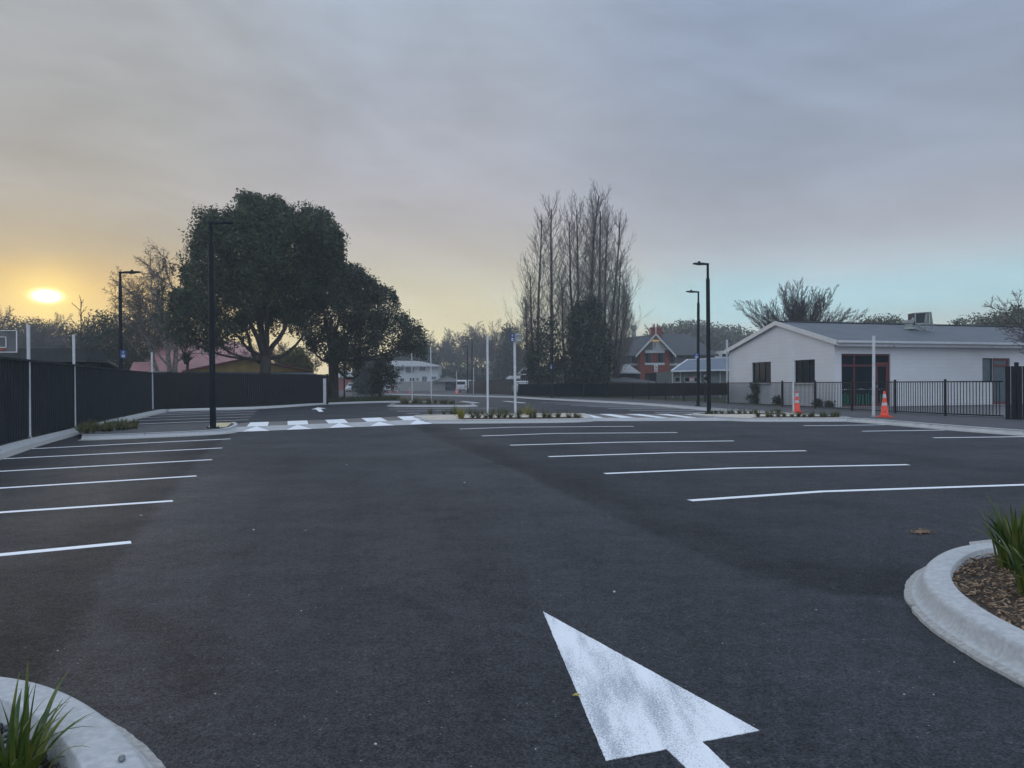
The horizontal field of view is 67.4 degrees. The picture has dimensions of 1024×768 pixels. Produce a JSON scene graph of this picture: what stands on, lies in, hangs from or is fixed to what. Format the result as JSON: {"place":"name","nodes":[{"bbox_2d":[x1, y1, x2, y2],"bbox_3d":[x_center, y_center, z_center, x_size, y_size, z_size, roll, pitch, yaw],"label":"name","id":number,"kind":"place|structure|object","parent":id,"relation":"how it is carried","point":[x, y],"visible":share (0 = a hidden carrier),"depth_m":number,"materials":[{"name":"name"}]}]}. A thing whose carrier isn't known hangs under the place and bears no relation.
{"place":"outdoors","nodes":[
{"label":"outdoors","id":0,"kind":"place"},
{"bbox_2d":[78,422,237,435],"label":"footpath","id":1,"kind":"structure","parent":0,"point":[167,428],"depth_m":20.84,"materials":[{"name":"concrete"}]},
{"bbox_2d":[207,219,233,427],"bbox_3d":[-8.091,-1.676,21.310,0.760,5.798,0.315,0,0,0],"label":"street lamp","id":2,"kind":"object","parent":1,"relation":"on","point":[212,382],"visible":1,"depth_m":21.25,"materials":[{"name":"black metal"}]},
{"bbox_2d":[274,345,317,373],"bbox_3d":[-17.988,-1.828,63.873,3.582,2.869,3.940,0,0,0],"label":"shrub","id":3,"kind":"object","parent":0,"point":[295,357],"visible":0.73,"depth_m":63.29,"materials":[{"name":"green plant"}]},
{"bbox_2d":[208,397,426,407],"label":"grass verge","id":4,"kind":"object","parent":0,"point":[339,401],"depth_m":47.28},
{"bbox_2d":[150,188,350,373],"bbox_3d":[-17.090,-5.978,51.493,12.598,14.638,12.083,0,0,0],"label":"evergreen tree","id":5,"kind":"object","parent":4,"relation":"on","point":[258,241],"visible":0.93,"depth_m":48.96,"materials":[{"name":"green plant"}]},
{"bbox_2d":[182,359,328,378],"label":"yellow gable shed","id":6,"kind":"structure","parent":4,"relation":"on","point":[241,366],"depth_m":58.00,"materials":[{"name":"paint"}]},
{"bbox_2d":[297,261,431,398],"bbox_3d":[-11.185,-4.227,58.051,10.257,11.074,10.012,0,0,0],"label":"evergreen tree","id":7,"kind":"object","parent":4,"relation":"on","point":[348,293],"visible":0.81,"depth_m":57.16,"materials":[{"name":"green plant"}]},
{"bbox_2d":[328,392,399,401],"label":"grass","id":8,"kind":"structure","parent":0,"point":[367,398],"depth_m":56.37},
{"bbox_2d":[414,413,591,419],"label":"paving","id":9,"kind":"structure","parent":0,"point":[441,417],"depth_m":27.77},
{"bbox_2d":[486,335,488,413],"bbox_3d":[-0.953,-0.353,29.871,0.128,3.075,0.128,0,0,0],"label":"marker pole","id":10,"kind":"object","parent":9,"relation":"on","point":[487,354],"visible":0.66,"depth_m":29.85,"materials":[{"name":"metal"}]},
{"bbox_2d":[510,333,521,416],"bbox_3d":[0.153,-0.332,27.744,0.410,3.022,0.201,0,0,0],"label":"sign pole","id":11,"kind":"object","parent":9,"relation":"on","point":[515,338],"visible":1,"depth_m":27.76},
{"bbox_2d":[0,411,1023,767],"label":"asphalt surface","id":12,"kind":"object","parent":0,"point":[394,591],"visible":0.74,"depth_m":4.94,"materials":[{"name":"asphalt"}]},
{"bbox_2d":[0,330,17,352],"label":"basketball hoop","id":13,"kind":"object","parent":12,"relation":"on","point":[8,341],"visible":1,"depth_m":21.50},
{"bbox_2d":[1,731,53,767],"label":"soil","id":14,"kind":"structure","parent":12,"relation":"on","point":[42,763],"depth_m":2.62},
{"bbox_2d":[0,723,66,767],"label":"river stones","id":15,"kind":"object","parent":14,"relation":"on","point":[4,737],"visible":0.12,"depth_m":2.73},
{"bbox_2d":[0,661,93,767],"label":"flax plant","id":16,"kind":"object","parent":14,"relation":"on","point":[23,753],"visible":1,"depth_m":2.50,"materials":[{"name":"green plant"}]},
{"bbox_2d":[0,677,165,767],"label":"kerb","id":17,"kind":"structure","parent":12,"relation":"on","point":[108,742],"depth_m":2.62,"materials":[{"name":"concrete"}]},
{"bbox_2d":[78,422,238,440],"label":"kerb","id":18,"kind":"structure","parent":12,"relation":"on","point":[230,430],"depth_m":19.34,"materials":[{"name":"concrete"}]},
{"bbox_2d":[237,416,420,426],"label":"crossing platform","id":19,"kind":"structure","parent":12,"relation":"on","point":[251,424],"depth_m":25.57,"materials":[{"name":"paint"}]},
{"bbox_2d":[234,420,431,431],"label":"crossing ramp","id":20,"kind":"structure","parent":12,"relation":"on","point":[327,425],"depth_m":23.66,"materials":[{"name":"paint"}]},
{"bbox_2d":[414,413,593,423],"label":"kerb","id":21,"kind":"structure","parent":12,"relation":"on","point":[502,421],"depth_m":25.42,"materials":[{"name":"concrete"}]},
{"bbox_2d":[587,414,716,417],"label":"crossing platform","id":22,"kind":"structure","parent":12,"relation":"on","point":[642,416],"depth_m":28.37,"materials":[{"name":"paint"}]},
{"bbox_2d":[592,418,725,420],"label":"crossing ramp","id":23,"kind":"structure","parent":12,"relation":"on","point":[656,419],"depth_m":26.67,"materials":[{"name":"paint"}]},
{"bbox_2d":[691,412,848,421],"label":"kerb","id":24,"kind":"structure","parent":12,"relation":"on","point":[741,419],"depth_m":25.44,"materials":[{"name":"concrete"}]},
{"bbox_2d":[844,417,1023,435],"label":"kerb","id":25,"kind":"structure","parent":12,"relation":"on","point":[1002,431],"depth_m":21.01,"materials":[{"name":"concrete"}]},
{"bbox_2d":[904,543,1023,686],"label":"kerb","id":26,"kind":"structure","parent":12,"relation":"on","point":[940,605],"depth_m":3.93,"materials":[{"name":"concrete"}]},
{"bbox_2d":[952,552,1023,629],"bbox_3d":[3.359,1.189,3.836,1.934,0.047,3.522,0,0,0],"label":"bark mulch","id":27,"kind":"object","parent":26,"relation":"in","point":[994,594],"visible":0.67,"depth_m":4.51,"materials":[{"name":"wood"}]},
{"bbox_2d":[972,492,1023,572],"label":"flax plant","id":28,"kind":"object","parent":27,"relation":"on","point":[1002,528],"visible":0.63,"depth_m":4.93,"materials":[{"name":"green plant"}]},
{"bbox_2d":[988,524,1023,596],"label":"flax plant","id":29,"kind":"object","parent":27,"relation":"on","point":[1019,577],"visible":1,"depth_m":4.38,"materials":[{"name":"green plant"}]},
{"bbox_2d":[1005,362,1023,418],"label":"board fence","id":30,"kind":"object","parent":12,"relation":"on","point":[1014,379],"visible":0.92,"depth_m":23.85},
{"bbox_2d":[0,390,1023,767],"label":"car park","id":31,"kind":"structure","parent":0,"point":[630,706],"depth_m":3.33,"materials":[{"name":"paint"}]},
{"bbox_2d":[0,348,106,366],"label":"dark shed","id":32,"kind":"structure","parent":31,"relation":"on","point":[89,357],"depth_m":30.75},
{"bbox_2d":[59,295,102,348],"bbox_3d":[-30.992,-2.454,55.165,3.064,7.834,3.312,0,0,-9],"label":"bare tree","id":33,"kind":"object","parent":31,"relation":"on","point":[81,331],"visible":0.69,"depth_m":54.94,"materials":[{"name":"brown plant"}]},
{"bbox_2d":[59,307,173,369],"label":"bare tree","id":34,"kind":"object","parent":31,"relation":"on","point":[130,359],"visible":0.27,"depth_m":67.41,"materials":[{"name":"brown plant"}]},
{"bbox_2d":[102,265,173,370],"bbox_3d":[-28.709,-4.010,61.437,7.054,11.042,5.996,0,0,0],"label":"bare tree","id":35,"kind":"object","parent":31,"relation":"on","point":[155,366],"visible":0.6,"depth_m":60.77,"materials":[{"name":"plant"}]},
{"bbox_2d":[108,245,178,371],"bbox_3d":[-28.102,-4.778,59.905,6.333,12.477,6.966,0,0,-27],"label":"bare tree","id":36,"kind":"object","parent":31,"relation":"on","point":[167,362],"visible":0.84,"depth_m":59.36,"materials":[{"name":"plant"}]},
{"bbox_2d":[130,362,165,372],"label":"garden shed","id":37,"kind":"structure","parent":31,"relation":"on","point":[141,366],"depth_m":58.41,"materials":[{"name":"pink metal"}]},
{"bbox_2d":[134,242,239,371],"bbox_3d":[-26.541,-4.993,62.592,7.203,12.898,7.690,0,0,33],"label":"bare tree","id":38,"kind":"object","parent":31,"relation":"on","point":[176,360],"visible":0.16,"depth_m":61.08,"materials":[{"name":"plant"}]},
{"bbox_2d":[149,339,259,371],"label":"red roof house","id":39,"kind":"structure","parent":31,"relation":"on","point":[199,361],"depth_m":66.25,"materials":[{"name":"metal"}]},
{"bbox_2d":[0,401,425,459],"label":"kerb","id":40,"kind":"structure","parent":31,"relation":"on","point":[12,449],"depth_m":20.91,"materials":[{"name":"concrete"}]},
{"bbox_2d":[26,325,31,437],"bbox_3d":[-11.036,-0.055,17.551,0.116,2.586,0.116,0,0,0],"label":"marker pole","id":41,"kind":"object","parent":40,"relation":"on","point":[28,339],"visible":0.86,"depth_m":17.53,"materials":[{"name":"metal"}]},
{"bbox_2d":[153,372,327,409],"bbox_3d":[-15.039,0.379,44.547,0.216,2.050,13.806,0,0,24],"label":"timber fence","id":42,"kind":"object","parent":31,"relation":"on","point":[178,390],"visible":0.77,"depth_m":43.46,"materials":[{"name":"wood"}]},
{"bbox_2d":[240,342,323,371],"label":"bare tree","id":43,"kind":"object","parent":31,"relation":"on","point":[282,347],"visible":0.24,"depth_m":65.87,"materials":[{"name":"brown plant"}]},
{"bbox_2d":[350,355,382,394],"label":"hedge","id":44,"kind":"object","parent":31,"relation":"on","point":[359,385],"visible":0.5,"depth_m":97.92,"materials":[{"name":"green plant"}]},
{"bbox_2d":[380,360,441,389],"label":"pale house","id":45,"kind":"structure","parent":31,"relation":"on","point":[420,371],"depth_m":165.00,"materials":[{"name":"white"}]},
{"bbox_2d":[392,381,444,390],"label":"paling fence","id":46,"kind":"object","parent":31,"relation":"on","point":[426,386],"visible":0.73,"depth_m":149.99,"materials":[{"name":"wood"}]},
{"bbox_2d":[388,402,477,406],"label":"kerb","id":47,"kind":"structure","parent":31,"relation":"on","point":[470,405],"depth_m":44.28,"materials":[{"name":"concrete"}]},
{"bbox_2d":[469,379,511,394],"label":"dark fence","id":48,"kind":"object","parent":31,"relation":"on","point":[498,386],"visible":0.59,"depth_m":92.02,"materials":[{"name":"metal"}]},
{"bbox_2d":[494,322,522,379],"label":"conifer","id":49,"kind":"object","parent":31,"relation":"on","point":[504,366],"visible":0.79,"depth_m":147.83,"materials":[{"name":"green plant"}]},
{"bbox_2d":[382,394,788,412],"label":"kerb","id":50,"kind":"structure","parent":31,"relation":"on","point":[669,405],"depth_m":50.15,"materials":[{"name":"concrete"}]},
{"bbox_2d":[0,0,1023,374],"label":"sky","id":51,"kind":"structure","parent":0,"point":[873,149],"materials":[{"name":"grey"}]},
{"bbox_2d":[523,395,786,406],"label":"lawn","id":52,"kind":"structure","parent":0,"point":[720,400],"depth_m":58.89,"materials":[{"name":"green plant"}]},
{"bbox_2d":[510,297,540,395],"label":"poplar","id":53,"kind":"object","parent":52,"relation":"on","point":[524,323],"visible":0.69,"depth_m":75.11,"materials":[{"name":"brown plant"}]},
{"bbox_2d":[507,263,549,395],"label":"poplar","id":54,"kind":"object","parent":52,"relation":"on","point":[530,307],"visible":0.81,"depth_m":74.91,"materials":[{"name":"brown plant"}]},
{"bbox_2d":[503,209,563,395],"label":"poplar","id":55,"kind":"object","parent":52,"relation":"on","point":[540,267],"visible":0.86,"depth_m":75.32,"materials":[{"name":"brown plant"}]},
{"bbox_2d":[522,314,565,383],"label":"ivy","id":56,"kind":"object","parent":55,"relation":"attached to","point":[532,359],"visible":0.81,"depth_m":73.76,"materials":[{"name":"green plant"}]},
{"bbox_2d":[519,189,573,381],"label":"poplar","id":57,"kind":"object","parent":52,"relation":"on","point":[551,256],"visible":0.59,"depth_m":77.11,"materials":[{"name":"brown plant"}]},
{"bbox_2d":[548,264,572,380],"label":"poplar","id":58,"kind":"object","parent":52,"relation":"on","point":[560,316],"visible":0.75,"depth_m":74.50,"materials":[{"name":"brown plant"}]},
{"bbox_2d":[526,341,575,383],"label":"ivy","id":59,"kind":"object","parent":58,"relation":"attached to","point":[559,362],"visible":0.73,"depth_m":73.55,"materials":[{"name":"green plant"}]},
{"bbox_2d":[550,203,597,370],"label":"poplar","id":60,"kind":"object","parent":52,"relation":"on","point":[566,271],"visible":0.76,"depth_m":74.69,"materials":[{"name":"brown plant"}]},
{"bbox_2d":[553,189,596,380],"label":"poplar","id":61,"kind":"object","parent":52,"relation":"on","point":[576,232],"visible":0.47,"depth_m":77.24,"materials":[{"name":"brown plant"}]},
{"bbox_2d":[557,188,613,340],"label":"poplar","id":62,"kind":"object","parent":52,"relation":"on","point":[591,199],"visible":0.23,"depth_m":78.60,"materials":[{"name":"brown plant"}]},
{"bbox_2d":[549,178,622,357],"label":"poplar","id":63,"kind":"object","parent":52,"relation":"on","point":[592,262],"visible":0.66,"depth_m":75.22,"materials":[{"name":"brown plant"}]},
{"bbox_2d":[564,195,629,371],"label":"poplar","id":64,"kind":"object","parent":52,"relation":"on","point":[600,279],"visible":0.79,"depth_m":74.74,"materials":[{"name":"brown plant"}]},
{"bbox_2d":[562,294,615,382],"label":"ivy","id":65,"kind":"object","parent":64,"relation":"attached to","point":[586,349],"visible":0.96,"depth_m":73.08,"materials":[{"name":"green plant"}]},
{"bbox_2d":[581,204,635,382],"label":"poplar","id":66,"kind":"object","parent":52,"relation":"on","point":[607,242],"visible":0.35,"depth_m":77.16,"materials":[{"name":"brown plant"}]},
{"bbox_2d":[596,246,637,377],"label":"poplar","id":67,"kind":"object","parent":52,"relation":"on","point":[610,291],"visible":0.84,"depth_m":74.62,"materials":[{"name":"brown plant"}]},
{"bbox_2d":[585,209,651,382],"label":"poplar","id":68,"kind":"object","parent":52,"relation":"on","point":[618,243],"visible":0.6,"depth_m":76.02,"materials":[{"name":"brown plant"}]},
{"bbox_2d":[609,296,633,377],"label":"poplar","id":69,"kind":"object","parent":52,"relation":"on","point":[620,341],"visible":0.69,"depth_m":74.78,"materials":[{"name":"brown plant"}]},
{"bbox_2d":[608,273,637,376],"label":"poplar","id":70,"kind":"object","parent":52,"relation":"on","point":[623,291],"visible":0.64,"depth_m":74.98,"materials":[{"name":"brown plant"}]},
{"bbox_2d":[610,364,640,381],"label":"annex","id":71,"kind":"object","parent":52,"relation":"on","point":[634,373],"visible":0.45,"depth_m":80.00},
{"bbox_2d":[609,377,655,382],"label":"lean to","id":72,"kind":"object","parent":52,"relation":"on","point":[622,380],"visible":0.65,"depth_m":71.95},
{"bbox_2d":[606,324,718,381],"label":"brick house","id":73,"kind":"structure","parent":52,"relation":"on","point":[656,349],"depth_m":87.96,"materials":[{"name":"tile"}]},
{"bbox_2d":[656,357,728,397],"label":"house","id":74,"kind":"structure","parent":52,"relation":"on","point":[685,371],"depth_m":61.00,"materials":[{"name":"grey metal"}]},
{"bbox_2d":[733,278,873,329],"bbox_3d":[24.770,-3.888,65.379,10.375,10.132,10.281,0,0,-9],"label":"bare tree","id":75,"kind":"object","parent":52,"relation":"on","point":[796,311],"visible":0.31,"depth_m":64.94,"materials":[{"name":"brown plant"}]},
{"bbox_2d":[384,393,1023,430],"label":"footpath","id":76,"kind":"structure","parent":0,"point":[988,422],"depth_m":28.08,"materials":[{"name":"concrete"}]},
{"bbox_2d":[686,290,700,405],"bbox_3d":[9.213,-1.826,38.991,0.745,5.917,0.335,0,0,0],"label":"street lamp","id":77,"kind":"object","parent":76,"relation":"on","point":[697,355],"visible":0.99,"depth_m":38.96,"materials":[{"name":"black metal"}]},
{"bbox_2d":[518,379,1003,416],"bbox_3d":[9.740,0.496,49.432,3.462,1.285,50.819,0,0,-17],"label":"railing fence","id":78,"kind":"object","parent":76,"relation":"on","point":[750,387],"visible":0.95,"depth_m":34.93,"materials":[{"name":"metal"}]},
{"bbox_2d":[520,383,721,396],"bbox_3d":[7.486,0.506,58.747,2.188,1.030,31.886,0,0,-21],"label":"shade cloth","id":79,"kind":"object","parent":78,"relation":"hanging from","point":[573,392],"visible":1,"depth_m":61.20,"materials":[{"name":"fabric"}]},
{"bbox_2d":[871,336,875,416],"bbox_3d":[12.367,-0.267,26.287,0.139,2.766,0.139,0,0,45],"label":"marker pole","id":80,"kind":"object","parent":76,"relation":"on","point":[873,376],"visible":1,"depth_m":26.24,"materials":[{"name":"metal"}]},
{"bbox_2d":[692,413,850,417],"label":"paving","id":81,"kind":"structure","parent":0,"point":[739,415],"depth_m":27.82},
{"bbox_2d":[698,413,770,413],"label":"soil","id":82,"kind":"structure","parent":81,"relation":"on","point":[728,413],"depth_m":29.54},
{"bbox_2d":[693,261,710,413],"bbox_3d":[7.389,-1.805,29.718,0.763,5.893,0.340,0,0,0],"label":"street lamp","id":83,"kind":"object","parent":82,"relation":"on","point":[708,362],"visible":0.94,"depth_m":29.67,"materials":[{"name":"black metal"}]},
{"bbox_2d":[859,313,902,322],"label":"tree","id":84,"kind":"object","parent":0,"point":[891,320],"visible":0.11,"depth_m":104.16,"materials":[{"name":"green plant"}]},
{"bbox_2d":[787,404,1022,417],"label":"apron","id":85,"kind":"object","parent":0,"point":[1002,409],"visible":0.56,"depth_m":32.42,"materials":[{"name":"concrete"}]},
{"bbox_2d":[724,321,1023,406],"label":"block building","id":86,"kind":"structure","parent":85,"relation":"on","point":[832,351],"depth_m":38.50,"materials":[{"name":"paint"}]},
{"bbox_2d":[753,362,770,381],"bbox_3d":[13.924,-0.636,42.663,0.056,1.159,2.046,0,0,-11],"label":"window","id":87,"kind":"structure","parent":86,"relation":"in","point":[761,370],"depth_m":42.71,"materials":[{"name":"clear glass"}]},
{"bbox_2d":[796,359,814,381],"bbox_3d":[14.748,-0.633,38.521,0.056,1.163,1.798,0,0,-11],"label":"window","id":88,"kind":"structure","parent":86,"relation":"in","point":[805,369],"depth_m":38.58,"materials":[{"name":"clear glass"}]},
{"bbox_2d":[875,362,887,405],"bbox_3d":[17.782,0.012,36.934,0.777,2.110,0.090,0,0,-17],"label":"door","id":89,"kind":"structure","parent":86,"relation":"in","point":[877,364],"depth_m":36.87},
{"bbox_2d":[902,312,933,330],"bbox_3d":[22.181,-3.325,41.749,2.149,1.152,1.138,0,0,0],"label":"rooftop cooler","id":90,"kind":"object","parent":86,"relation":"on","point":[920,318],"visible":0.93,"depth_m":41.45,"materials":[{"name":"metal"}]},
{"bbox_2d":[982,358,991,380],"bbox_3d":[24.037,-0.697,38.933,0.702,1.222,0.050,0,0,-17],"label":"window","id":91,"kind":"structure","parent":86,"relation":"in","point":[986,362],"depth_m":38.95,"materials":[{"name":"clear glass"}]},
{"bbox_2d":[993,358,1008,403],"bbox_3d":[24.918,-0.141,39.205,1.136,2.342,0.056,0,0,-17],"label":"glazed door","id":92,"kind":"structure","parent":86,"relation":"in","point":[999,364],"depth_m":39.20,"materials":[{"name":"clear glass"}]},
{"bbox_2d":[982,290,1023,352],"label":"bare tree","id":93,"kind":"object","parent":85,"relation":"on","point":[1010,327],"visible":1,"depth_m":35.78,"materials":[{"name":"brown plant"}]},
{"bbox_2d":[947,304,1023,326],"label":"tree","id":94,"kind":"object","parent":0,"point":[988,319],"visible":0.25,"depth_m":103.96,"materials":[{"name":"green plant"}]},
{"bbox_3d":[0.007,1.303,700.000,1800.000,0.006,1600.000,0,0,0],"label":"ground","id":95,"kind":"structure","parent":0,"visible":0},
{"bbox_2d":[0,305,72,347],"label":"bare tree","id":96,"kind":"object","parent":95,"relation":"on","point":[40,333],"visible":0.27,"depth_m":106.30,"materials":[{"name":"brown plant"}]},
{"bbox_2d":[18,321,63,347],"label":"bare tree","id":97,"kind":"object","parent":95,"relation":"on","point":[31,340],"visible":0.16,"depth_m":96.08,"materials":[{"name":"brown plant"}]},
{"bbox_2d":[0,314,111,350],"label":"tree","id":98,"kind":"object","parent":95,"relation":"on","point":[13,321],"visible":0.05,"depth_m":116.48,"materials":[{"name":"green plant"}]},
{"bbox_2d":[18,312,101,347],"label":"bare tree","id":99,"kind":"object","parent":95,"relation":"on","point":[48,330],"visible":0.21,"depth_m":106.97,"materials":[{"name":"brown plant"}]},
{"bbox_2d":[390,341,446,370],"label":"hedge","id":100,"kind":"object","parent":95,"relation":"on","point":[407,358],"visible":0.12,"depth_m":181.54,"materials":[{"name":"green plant"}]},
{"bbox_2d":[416,330,448,365],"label":"bare tree","id":101,"kind":"object","parent":95,"relation":"on","point":[436,347],"visible":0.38,"depth_m":190.53,"materials":[{"name":"brown plant"}]},
{"bbox_2d":[426,326,481,368],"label":"bare tree","id":102,"kind":"object","parent":95,"relation":"on","point":[448,347],"visible":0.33,"depth_m":192.91,"materials":[{"name":"brown plant"}]},
{"bbox_2d":[442,319,523,369],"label":"bare tree","id":103,"kind":"object","parent":95,"relation":"on","point":[465,342],"visible":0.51,"depth_m":178.96,"materials":[{"name":"brown plant"}]},
{"bbox_2d":[440,355,539,380],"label":"hedge","id":104,"kind":"object","parent":95,"relation":"on","point":[480,374],"visible":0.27,"depth_m":171.56,"materials":[{"name":"green plant"}]},
{"bbox_2d":[461,321,534,363],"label":"bare tree","id":105,"kind":"object","parent":95,"relation":"on","point":[477,337],"visible":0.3,"depth_m":182.12,"materials":[{"name":"brown plant"}]},
{"bbox_2d":[643,318,755,362],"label":"woodland","id":106,"kind":"object","parent":95,"relation":"on","point":[732,336],"visible":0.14,"depth_m":197.47,"materials":[{"name":"green plant"}]},
{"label":"soil","id":107,"kind":"structure","parent":0,"visible":0},
{"bbox_2d":[0,356,152,445],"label":"steel fence","id":108,"kind":"object","parent":107,"relation":"on","point":[102,393],"visible":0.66,"depth_m":20.42,"materials":[{"name":"metal"}]},
{"bbox_2d":[118,270,140,415],"bbox_3d":[-14.918,-1.595,29.872,0.899,5.707,0.386,0,0,-7],"label":"street lamp","id":109,"kind":"object","parent":107,"relation":"on","point":[122,353],"visible":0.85,"depth_m":29.83,"materials":[{"name":"black metal"}]},
{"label":"soil","id":110,"kind":"structure","parent":0,"visible":0},
{"bbox_2d":[366,360,402,396],"bbox_3d":[-10.264,-0.322,62.000,3.075,3.399,2.896,0,0,0],"label":"evergreen tree","id":111,"kind":"object","parent":110,"relation":"on","point":[379,386],"visible":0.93,"depth_m":61.62,"materials":[{"name":"green plant"}]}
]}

